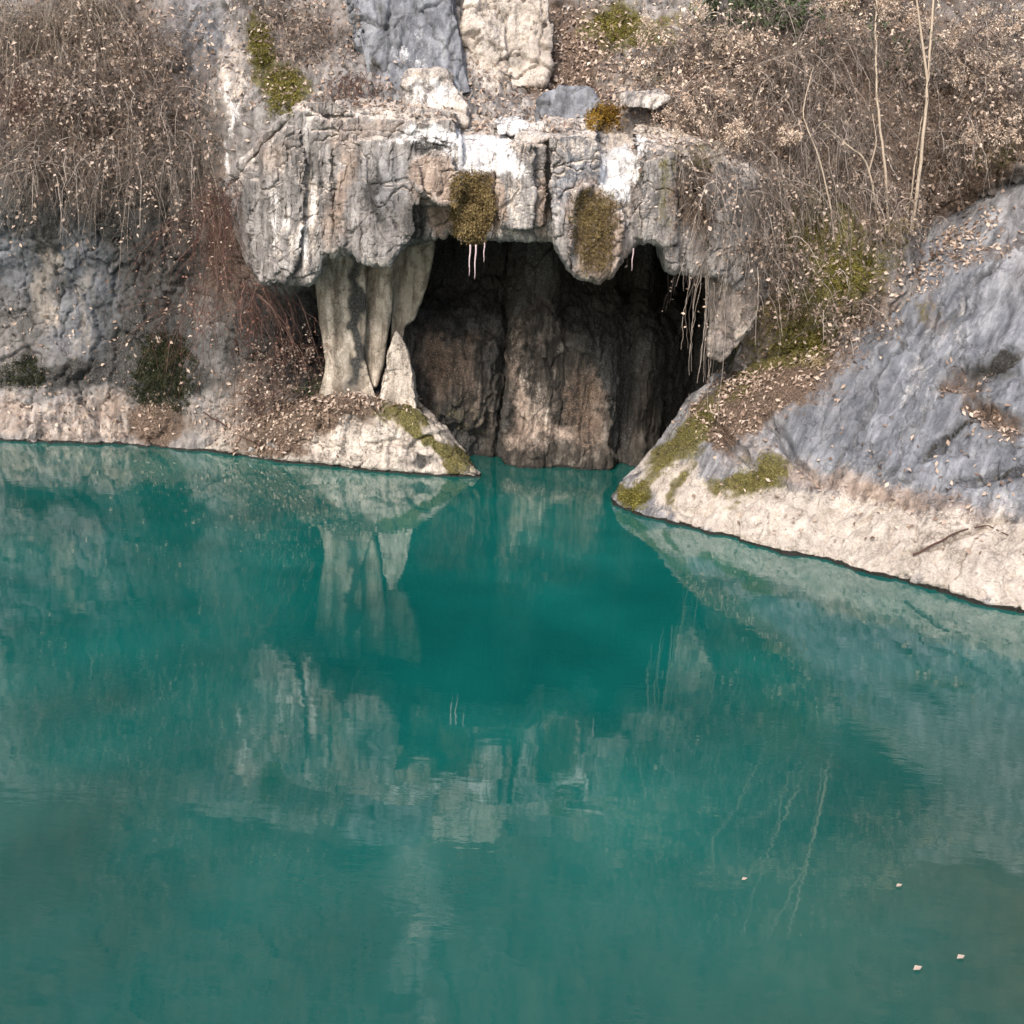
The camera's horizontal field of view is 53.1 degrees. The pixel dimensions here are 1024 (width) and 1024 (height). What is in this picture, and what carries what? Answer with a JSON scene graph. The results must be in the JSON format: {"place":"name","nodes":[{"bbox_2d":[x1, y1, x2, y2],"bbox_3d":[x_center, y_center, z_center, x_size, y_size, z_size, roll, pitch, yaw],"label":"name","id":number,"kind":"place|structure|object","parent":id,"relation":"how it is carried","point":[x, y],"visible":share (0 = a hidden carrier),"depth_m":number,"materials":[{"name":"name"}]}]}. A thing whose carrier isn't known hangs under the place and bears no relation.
{"place":"outdoors","nodes":[
{"label":"outdoors","id":0,"kind":"place"},
{"bbox_2d":[0,441,1023,1023],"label":"water","id":1,"kind":"structure","parent":0,"point":[498,741],"depth_m":7.84,"materials":[{"name":"teal liquid"}]},
{"bbox_2d":[204,391,480,477],"bbox_3d":[-2.924,-1.072,17.315,4.974,2.239,2.689,3,16,0],"label":"point rock","id":2,"kind":"object","parent":1,"relation":"in","point":[391,439],"visible":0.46,"depth_m":16.31,"materials":[{"name":"stone"}]},
{"bbox_2d":[203,411,264,447],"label":"dead branch","id":3,"kind":"object","parent":2,"relation":"on","point":[227,427],"visible":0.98,"depth_m":16.95,"materials":[{"name":"brown wood"}]},
{"bbox_2d":[226,375,313,455],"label":"bramble","id":4,"kind":"object","parent":2,"relation":"on","point":[281,390],"visible":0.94,"depth_m":16.50,"materials":[{"name":"brown plant"}]},
{"bbox_2d":[229,318,333,407],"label":"bramble","id":5,"kind":"object","parent":2,"relation":"on","point":[286,358],"visible":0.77,"depth_m":16.38,"materials":[{"name":"brown plant"}]},
{"bbox_2d":[288,365,324,404],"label":"bramble","id":6,"kind":"object","parent":2,"relation":"on","point":[310,392],"visible":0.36,"depth_m":16.82,"materials":[{"name":"brown plant"}]},
{"bbox_2d":[315,255,375,401],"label":"stone column","id":7,"kind":"structure","parent":2,"relation":"on","point":[340,288],"depth_m":15.97,"materials":[{"name":"grey stone"}]},
{"bbox_2d":[379,330,418,407],"bbox_3d":[-1.824,-2.165,16.524,0.713,1.522,0.723,3,16,0],"label":"stalagmite","id":8,"kind":"object","parent":2,"relation":"on","point":[398,383],"visible":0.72,"depth_m":16.30,"materials":[{"name":"beige stone"}]},
{"bbox_2d":[913,965,921,969],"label":"floating leaf","id":9,"kind":"object","parent":1,"relation":"on","point":[916,967],"visible":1,"depth_m":5.85,"materials":[{"name":"beige plant"}]},
{"bbox_2d":[0,0,1023,459],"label":"cliff","id":10,"kind":"structure","parent":0,"point":[44,280],"depth_m":15.83,"materials":[{"name":"stone"}]},
{"bbox_2d":[0,349,48,392],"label":"moss cushion","id":11,"kind":"object","parent":10,"relation":"on","point":[23,364],"visible":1,"depth_m":17.05,"materials":[{"name":"green plant"}]},
{"bbox_2d":[0,0,86,153],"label":"dry shrub","id":12,"kind":"object","parent":10,"relation":"on","point":[15,31],"visible":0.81,"depth_m":15.69,"materials":[{"name":"brown plant"}]},
{"bbox_2d":[0,54,90,157],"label":"dry shrub","id":13,"kind":"object","parent":10,"relation":"on","point":[14,100],"visible":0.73,"depth_m":15.46,"materials":[{"name":"brown plant"}]},
{"bbox_2d":[0,102,103,265],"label":"dry shrub","id":14,"kind":"object","parent":10,"relation":"on","point":[27,165],"visible":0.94,"depth_m":15.40,"materials":[{"name":"brown plant"}]},
{"bbox_2d":[0,0,165,149],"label":"dry shrub","id":15,"kind":"object","parent":10,"relation":"on","point":[84,7],"visible":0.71,"depth_m":15.70,"materials":[{"name":"brown plant"}]},
{"bbox_2d":[0,41,178,173],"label":"dry shrub","id":16,"kind":"object","parent":10,"relation":"on","point":[57,96],"visible":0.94,"depth_m":15.31,"materials":[{"name":"brown plant"}]},
{"bbox_2d":[33,113,193,286],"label":"dry shrub","id":17,"kind":"object","parent":10,"relation":"on","point":[105,155],"visible":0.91,"depth_m":15.42,"materials":[{"name":"brown plant"}]},
{"bbox_2d":[43,44,224,200],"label":"dry shrub","id":18,"kind":"object","parent":10,"relation":"on","point":[159,120],"visible":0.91,"depth_m":15.41,"materials":[{"name":"brown plant"}]},
{"bbox_2d":[61,0,217,115],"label":"dry shrub","id":19,"kind":"object","parent":10,"relation":"on","point":[154,54],"visible":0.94,"depth_m":15.53,"materials":[{"name":"brown plant"}]},
{"bbox_2d":[57,108,226,269],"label":"dry shrub","id":20,"kind":"object","parent":10,"relation":"on","point":[181,170],"visible":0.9,"depth_m":15.36,"materials":[{"name":"brown plant"}]},
{"bbox_2d":[92,0,213,45],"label":"dry shrub","id":21,"kind":"object","parent":10,"relation":"on","point":[209,21],"visible":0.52,"depth_m":15.58,"materials":[{"name":"brown plant"}]},
{"bbox_2d":[123,324,199,419],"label":"shrub","id":22,"kind":"object","parent":10,"relation":"attached to","point":[156,373],"visible":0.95,"depth_m":16.97,"materials":[{"name":"green plant"}]},
{"bbox_2d":[112,283,221,405],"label":"hanging creeper","id":23,"kind":"object","parent":10,"relation":"attached to","point":[153,314],"visible":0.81,"depth_m":16.57,"materials":[{"name":"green plant"}]},
{"bbox_2d":[179,262,325,418],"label":"hanging creeper","id":24,"kind":"object","parent":10,"relation":"attached to","point":[257,310],"visible":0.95,"depth_m":15.59,"materials":[{"name":"orange plant"}]},
{"bbox_2d":[244,25,277,71],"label":"moss cushion","id":25,"kind":"object","parent":10,"relation":"on","point":[265,45],"visible":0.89,"depth_m":15.42,"materials":[{"name":"green plant"}]},
{"bbox_2d":[261,65,304,120],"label":"moss cushion","id":26,"kind":"object","parent":10,"relation":"on","point":[287,84],"visible":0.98,"depth_m":15.05,"materials":[{"name":"green plant"}]},
{"bbox_2d":[217,0,350,44],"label":"withered plant","id":27,"kind":"object","parent":10,"relation":"attached to","point":[263,8],"visible":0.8,"depth_m":15.53,"materials":[{"name":"brown plant"}]},
{"bbox_2d":[240,0,368,81],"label":"withered plant","id":28,"kind":"object","parent":10,"relation":"attached to","point":[319,28],"visible":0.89,"depth_m":15.20,"materials":[{"name":"brown plant"}]},
{"bbox_2d":[316,46,393,107],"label":"withered plant","id":29,"kind":"object","parent":10,"relation":"on","point":[346,89],"visible":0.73,"depth_m":14.80,"materials":[{"name":"brown plant"}]},
{"bbox_2d":[364,261,394,387],"bbox_3d":[-2.137,-3.050,16.346,0.550,2.146,0.652,3,16,0],"label":"stalactite","id":30,"kind":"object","parent":10,"relation":"attached to","point":[380,287],"depth_m":16.08},
{"bbox_2d":[345,0,469,92],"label":"rock slab","id":31,"kind":"object","parent":10,"relation":"on","point":[425,33],"visible":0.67,"depth_m":15.15,"materials":[{"name":"stone"}]},
{"bbox_2d":[391,240,434,340],"bbox_3d":[-1.619,-3.445,16.438,0.749,1.915,0.674,3,16,0],"label":"flowstone drapery","id":32,"kind":"object","parent":10,"relation":"attached to","point":[413,265],"visible":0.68,"depth_m":16.10,"materials":[{"name":"grey stone"}]},
{"bbox_2d":[219,97,779,300],"bbox_3d":[-0.147,-4.902,16.349,9.009,2.724,6.248,3,16,0],"label":"rock overhang","id":33,"kind":"object","parent":10,"relation":"attached to","point":[362,185],"visible":0.78,"depth_m":14.10,"materials":[{"name":"stone"}]},
{"bbox_2d":[115,198,311,452],"bbox_3d":[-4.733,-3.173,16.042,3.150,4.188,2.388,-1,17,-15],"label":"hanging creeper","id":34,"kind":"object","parent":33,"relation":"hanging from","point":[222,244],"visible":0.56,"depth_m":15.79,"materials":[{"name":"orange plant"}]},
{"bbox_2d":[138,174,288,303],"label":"hanging creeper","id":35,"kind":"object","parent":33,"relation":"hanging from","point":[223,207],"visible":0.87,"depth_m":15.12,"materials":[{"name":"brown plant"}]},
{"bbox_2d":[399,66,469,127],"bbox_3d":[-1.140,-6.069,14.979,1.134,0.878,0.995,3,16,0],"label":"boulder","id":36,"kind":"object","parent":33,"relation":"on","point":[433,87],"visible":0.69,"depth_m":14.65,"materials":[{"name":"stone"}]},
{"bbox_2d":[446,165,496,245],"bbox_3d":[-0.542,-4.167,13.962,0.703,1.072,0.896,3,16,0],"label":"moss cushion","id":37,"kind":"object","parent":33,"relation":"attached to","point":[473,199],"visible":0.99,"depth_m":13.80,"materials":[{"name":"green plant"}]},
{"bbox_2d":[469,245,470,273],"bbox_3d":[-0.580,-3.450,14.043,0.029,0.421,0.026,3,16,0],"label":"icicle","id":38,"kind":"object","parent":37,"relation":"hanging from","point":[469,257],"visible":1,"depth_m":14.02,"materials":[{"name":"white ice"}]},
{"bbox_2d":[474,245,476,269],"bbox_3d":[-0.503,-3.431,14.047,0.031,0.461,0.028,3,16,0],"label":"icicle","id":39,"kind":"object","parent":37,"relation":"hanging from","point":[475,256],"visible":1,"depth_m":14.02,"materials":[{"name":"white ice"}]},
{"bbox_2d":[494,116,529,135],"bbox_3d":[-0.008,-5.474,14.540,0.526,0.302,0.619,3,16,0],"label":"boulder","id":40,"kind":"object","parent":33,"relation":"on","point":[511,126],"visible":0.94,"depth_m":14.37,"materials":[{"name":"stone"}]},
{"bbox_2d":[564,182,628,277],"bbox_3d":[1.138,-3.787,13.772,1.024,1.326,0.453,-4,17,-22],"label":"moss cushion","id":41,"kind":"object","parent":33,"relation":"on","point":[590,207],"visible":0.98,"depth_m":13.66,"materials":[{"name":"green plant"}]},
{"bbox_2d":[583,99,627,135],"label":"moss cushion","id":42,"kind":"object","parent":33,"relation":"on","point":[603,115],"visible":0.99,"depth_m":14.65,"materials":[{"name":"yellow plant"}]},
{"bbox_2d":[619,89,670,109],"bbox_3d":[1.882,-5.876,14.574,0.723,0.341,0.528,3,16,0],"label":"boulder","id":43,"kind":"object","parent":33,"relation":"on","point":[654,99],"visible":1,"depth_m":14.41,"materials":[{"name":"stone"}]},
{"bbox_2d":[681,265,713,381],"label":"hanging vine","id":44,"kind":"object","parent":33,"relation":"hanging from","point":[706,299],"visible":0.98,"depth_m":14.47,"materials":[{"name":"brown plant"}]},
{"bbox_2d":[702,278,726,413],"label":"hanging vine","id":45,"kind":"object","parent":33,"relation":"hanging from","point":[708,376],"visible":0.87,"depth_m":14.79,"materials":[{"name":"plant"}]},
{"bbox_2d":[709,219,734,319],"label":"hanging vine","id":46,"kind":"object","parent":33,"relation":"hanging from","point":[724,279],"visible":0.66,"depth_m":14.41,"materials":[{"name":"brown plant"}]},
{"bbox_2d":[459,0,553,89],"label":"rock outcrop","id":47,"kind":"object","parent":10,"relation":"on","point":[517,35],"visible":0.9,"depth_m":15.36,"materials":[{"name":"stone"}]},
{"bbox_2d":[0,0,1023,572],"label":"leaf litter","id":48,"kind":"object","parent":10,"relation":"on","point":[728,382],"visible":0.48,"depth_m":15.24,"materials":[{"name":"beige plant"}]},
{"bbox_2d":[535,85,601,125],"bbox_3d":[0.803,-5.728,14.708,0.953,0.734,0.858,3,16,0],"label":"boulder","id":49,"kind":"object","parent":10,"relation":"on","point":[564,102],"visible":0.54,"depth_m":14.41,"materials":[{"name":"stone"}]},
{"bbox_2d":[591,8,641,57],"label":"moss cushion","id":50,"kind":"object","parent":10,"relation":"on","point":[607,22],"visible":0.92,"depth_m":16.02,"materials":[{"name":"green plant"}]},
{"bbox_2d":[587,8,767,116],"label":"dry shrub","id":51,"kind":"object","parent":10,"relation":"on","point":[646,43],"visible":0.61,"depth_m":15.13,"materials":[{"name":"brown plant"}]},
{"bbox_2d":[624,126,805,316],"bbox_3d":[2.651,-3.956,13.925,2.353,2.540,1.798,11,18,24],"label":"dry shrub","id":52,"kind":"object","parent":10,"relation":"on","point":[704,186],"visible":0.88,"depth_m":13.83,"materials":[{"name":"brown plant"}]},
{"bbox_2d":[631,47,803,171],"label":"dry shrub","id":53,"kind":"object","parent":10,"relation":"on","point":[719,94],"visible":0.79,"depth_m":14.46,"materials":[{"name":"brown plant"}]},
{"bbox_2d":[611,0,839,91],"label":"dry shrub","id":54,"kind":"object","parent":10,"relation":"on","point":[752,35],"visible":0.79,"depth_m":14.99,"materials":[{"name":"beige plant"}]},
{"bbox_2d":[706,277,764,361],"bbox_3d":[3.330,-2.942,15.347,0.872,1.378,1.386,6,16,9],"label":"jamb stone","id":55,"kind":"object","parent":10,"relation":"attached to","point":[732,339],"visible":0.63,"depth_m":14.85,"materials":[{"name":"stone"}]},
{"bbox_2d":[687,0,813,55],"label":"evergreen tuft","id":56,"kind":"object","parent":10,"relation":"on","point":[716,3],"visible":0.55,"depth_m":15.39,"materials":[{"name":"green plant"}]},
{"bbox_2d":[689,219,819,341],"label":"dry shrub","id":57,"kind":"object","parent":10,"relation":"on","point":[759,256],"visible":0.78,"depth_m":14.24,"materials":[{"name":"brown plant"}]},
{"bbox_2d":[676,161,850,326],"bbox_3d":[3.626,-3.689,14.303,2.565,2.348,1.485,-7,19,-32],"label":"dry shrub","id":58,"kind":"object","parent":10,"relation":"attached to","point":[764,188],"visible":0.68,"depth_m":14.18,"materials":[{"name":"brown plant"}]},
{"bbox_2d":[688,0,847,53],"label":"evergreen tuft","id":59,"kind":"object","parent":10,"relation":"on","point":[779,18],"visible":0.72,"depth_m":15.20,"materials":[{"name":"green plant"}]},
{"bbox_2d":[680,105,873,329],"bbox_3d":[3.590,-3.938,14.319,2.707,3.317,2.387,-9,20,-36],"label":"dry shrub","id":60,"kind":"object","parent":10,"relation":"on","point":[789,155],"visible":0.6,"depth_m":14.30,"materials":[{"name":"brown plant"}]},
{"bbox_2d":[708,227,853,347],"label":"dry shrub","id":61,"kind":"object","parent":10,"relation":"on","point":[800,276],"visible":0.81,"depth_m":14.37,"materials":[{"name":"brown plant"}]},
{"bbox_2d":[673,24,889,168],"bbox_3d":[3.646,-5.321,14.685,3.027,3.072,2.089,-1,17,-15],"label":"dry shrub","id":62,"kind":"object","parent":10,"relation":"on","point":[777,71],"visible":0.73,"depth_m":14.68,"materials":[{"name":"brown plant"}]},
{"bbox_2d":[732,279,833,371],"bbox_3d":[3.974,-2.734,15.150,1.387,1.539,0.800,5,16,6],"label":"moss cushion","id":63,"kind":"object","parent":10,"relation":"on","point":[780,329],"visible":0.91,"depth_m":15.13,"materials":[{"name":"green plant"}]},
{"bbox_2d":[785,192,840,259],"bbox_3d":[4.271,-4.063,14.553,0.784,1.052,0.463,3,16,0],"label":"moss cushion","id":64,"kind":"object","parent":10,"relation":"on","point":[815,235],"visible":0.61,"depth_m":14.49,"materials":[{"name":"green plant"}]},
{"bbox_2d":[710,0,925,143],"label":"dry shrub","id":65,"kind":"object","parent":10,"relation":"on","point":[833,46],"visible":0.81,"depth_m":14.83,"materials":[{"name":"brown plant"}]},
{"bbox_2d":[783,37,853,241],"bbox_3d":[4.109,-4.922,13.615,1.351,2.553,0.658,-3,17,-20],"label":"sapling","id":66,"kind":"object","parent":10,"relation":"on","point":[810,131],"visible":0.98,"depth_m":13.61,"materials":[{"name":"brown plant"}]},
{"bbox_2d":[756,286,910,360],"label":"dry shrub","id":67,"kind":"object","parent":10,"relation":"on","point":[844,322],"visible":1,"depth_m":14.51,"materials":[{"name":"brown plant"}]},
{"bbox_2d":[802,95,884,238],"bbox_3d":[4.616,-4.719,13.934,1.500,1.896,0.913,3,16,0],"label":"sapling","id":68,"kind":"object","parent":10,"relation":"on","point":[861,155],"visible":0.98,"depth_m":13.97,"materials":[{"name":"brown plant"}]},
{"bbox_2d":[760,133,942,299],"bbox_3d":[4.662,-4.082,14.309,2.591,2.299,1.552,3,16,0],"label":"dry shrub","id":69,"kind":"object","parent":10,"relation":"on","point":[855,174],"visible":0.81,"depth_m":14.30,"materials":[{"name":"brown plant"}]},
{"bbox_2d":[815,243,887,302],"bbox_3d":[4.845,-3.417,14.497,1.032,0.933,0.419,0,16,-13],"label":"moss cushion","id":70,"kind":"object","parent":10,"relation":"on","point":[861,269],"visible":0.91,"depth_m":14.51,"materials":[{"name":"green plant"}]},
{"bbox_2d":[776,0,941,80],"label":"dry shrub","id":71,"kind":"object","parent":10,"relation":"on","point":[858,6],"visible":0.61,"depth_m":15.27,"materials":[{"name":"brown plant"}]},
{"bbox_2d":[755,84,973,284],"bbox_3d":[4.638,-4.378,14.630,3.360,3.153,1.855,-2,17,-19],"label":"dry shrub","id":72,"kind":"object","parent":10,"relation":"on","point":[845,139],"visible":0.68,"depth_m":14.42,"materials":[{"name":"brown plant"}]},
{"bbox_2d":[842,0,904,236],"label":"sapling","id":73,"kind":"object","parent":10,"relation":"on","point":[876,68],"visible":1,"depth_m":13.75,"materials":[{"name":"brown plant"}]},
{"bbox_2d":[859,222,911,272],"bbox_3d":[5.351,-3.767,14.581,0.952,0.735,0.337,-4,18,-24],"label":"moss cushion","id":74,"kind":"object","parent":10,"relation":"on","point":[889,252],"visible":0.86,"depth_m":14.55,"materials":[{"name":"green plant"}]},
{"bbox_2d":[783,9,996,156],"bbox_3d":[5.621,-6.167,14.808,3.065,2.135,1.822,-4,18,-24],"label":"dry shrub","id":75,"kind":"object","parent":10,"relation":"on","point":[912,55],"visible":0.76,"depth_m":14.82,"materials":[{"name":"brown plant"}]},
{"bbox_2d":[857,214,926,235],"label":"grass tuft","id":76,"kind":"object","parent":10,"relation":"on","point":[898,230],"visible":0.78,"depth_m":14.50,"materials":[{"name":"plant"}]},
{"bbox_2d":[859,16,960,86],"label":"evergreen tuft","id":77,"kind":"object","parent":10,"relation":"on","point":[885,25],"visible":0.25,"depth_m":15.18,"materials":[{"name":"green plant"}]},
{"bbox_2d":[901,71,959,222],"bbox_3d":[5.615,-5.018,14.149,0.778,1.998,0.674,3,16,0],"label":"sapling","id":78,"kind":"object","parent":10,"relation":"on","point":[919,131],"visible":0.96,"depth_m":14.20,"materials":[{"name":"brown plant"}]},
{"bbox_2d":[909,0,968,234],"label":"sapling","id":79,"kind":"object","parent":10,"relation":"on","point":[927,74],"visible":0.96,"depth_m":13.82,"materials":[{"name":"brown plant"}]},
{"bbox_2d":[880,0,1023,140],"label":"dry shrub","id":80,"kind":"object","parent":10,"relation":"on","point":[976,58],"visible":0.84,"depth_m":14.80,"materials":[{"name":"brown plant"}]},
{"bbox_2d":[891,94,1023,211],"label":"dry shrub","id":81,"kind":"object","parent":10,"relation":"on","point":[942,129],"visible":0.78,"depth_m":14.77,"materials":[{"name":"brown plant"}]},
{"bbox_2d":[900,0,1014,24],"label":"dry shrub","id":82,"kind":"object","parent":10,"relation":"on","point":[981,1],"visible":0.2,"depth_m":15.50,"materials":[{"name":"brown plant"}]},
{"bbox_2d":[900,47,1023,205],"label":"dry shrub","id":83,"kind":"object","parent":10,"relation":"on","point":[1005,105],"visible":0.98,"depth_m":14.58,"materials":[{"name":"brown plant"}]},
{"bbox_2d":[928,0,1023,99],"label":"dry shrub","id":84,"kind":"object","parent":10,"relation":"on","point":[1012,14],"visible":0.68,"depth_m":15.23,"materials":[{"name":"beige plant"}]},
{"bbox_2d":[403,138,755,469],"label":"cave wall","id":85,"kind":"structure","parent":0,"point":[533,355],"depth_m":17.25,"materials":[{"name":"stone"}]},
{"bbox_2d":[611,180,1023,613],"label":"slab bank","id":86,"kind":"structure","parent":0,"point":[970,321],"depth_m":13.87,"materials":[{"name":"stone"}]},
{"bbox_2d":[615,477,650,510],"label":"moss cushion","id":87,"kind":"object","parent":86,"relation":"on","point":[632,494],"visible":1,"depth_m":14.91,"materials":[{"name":"green plant"}]},
{"bbox_2d":[650,398,710,481],"bbox_3d":[2.501,-1.086,15.326,0.759,1.187,1.505,13,19,30],"label":"moss cushion","id":88,"kind":"object","parent":86,"relation":"on","point":[679,444],"visible":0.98,"depth_m":15.26,"materials":[{"name":"green plant"}]},
{"bbox_2d":[725,451,794,503],"bbox_3d":[3.339,-0.461,14.124,0.760,0.709,1.050,-11,21,-40],"label":"moss cushion","id":89,"kind":"object","parent":86,"relation":"on","point":[748,484],"visible":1,"depth_m":14.12,"materials":[{"name":"green plant"}]},
{"bbox_2d":[797,357,826,369],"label":"grass tuft","id":90,"kind":"object","parent":86,"relation":"on","point":[814,361],"visible":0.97,"depth_m":14.79,"materials":[{"name":"plant"}]},
{"bbox_2d":[793,326,836,360],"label":"moss cushion","id":91,"kind":"object","parent":86,"relation":"on","point":[809,347],"visible":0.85,"depth_m":15.10,"materials":[{"name":"green plant"}]},
{"bbox_2d":[829,174,958,290],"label":"dry shrub","id":92,"kind":"object","parent":86,"relation":"on","point":[895,234],"visible":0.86,"depth_m":14.41,"materials":[{"name":"brown plant"}]},
{"bbox_2d":[913,525,1007,555],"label":"dead branch","id":93,"kind":"object","parent":86,"relation":"on","point":[929,546],"visible":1,"depth_m":12.44,"materials":[{"name":"brown wood"}]}
]}

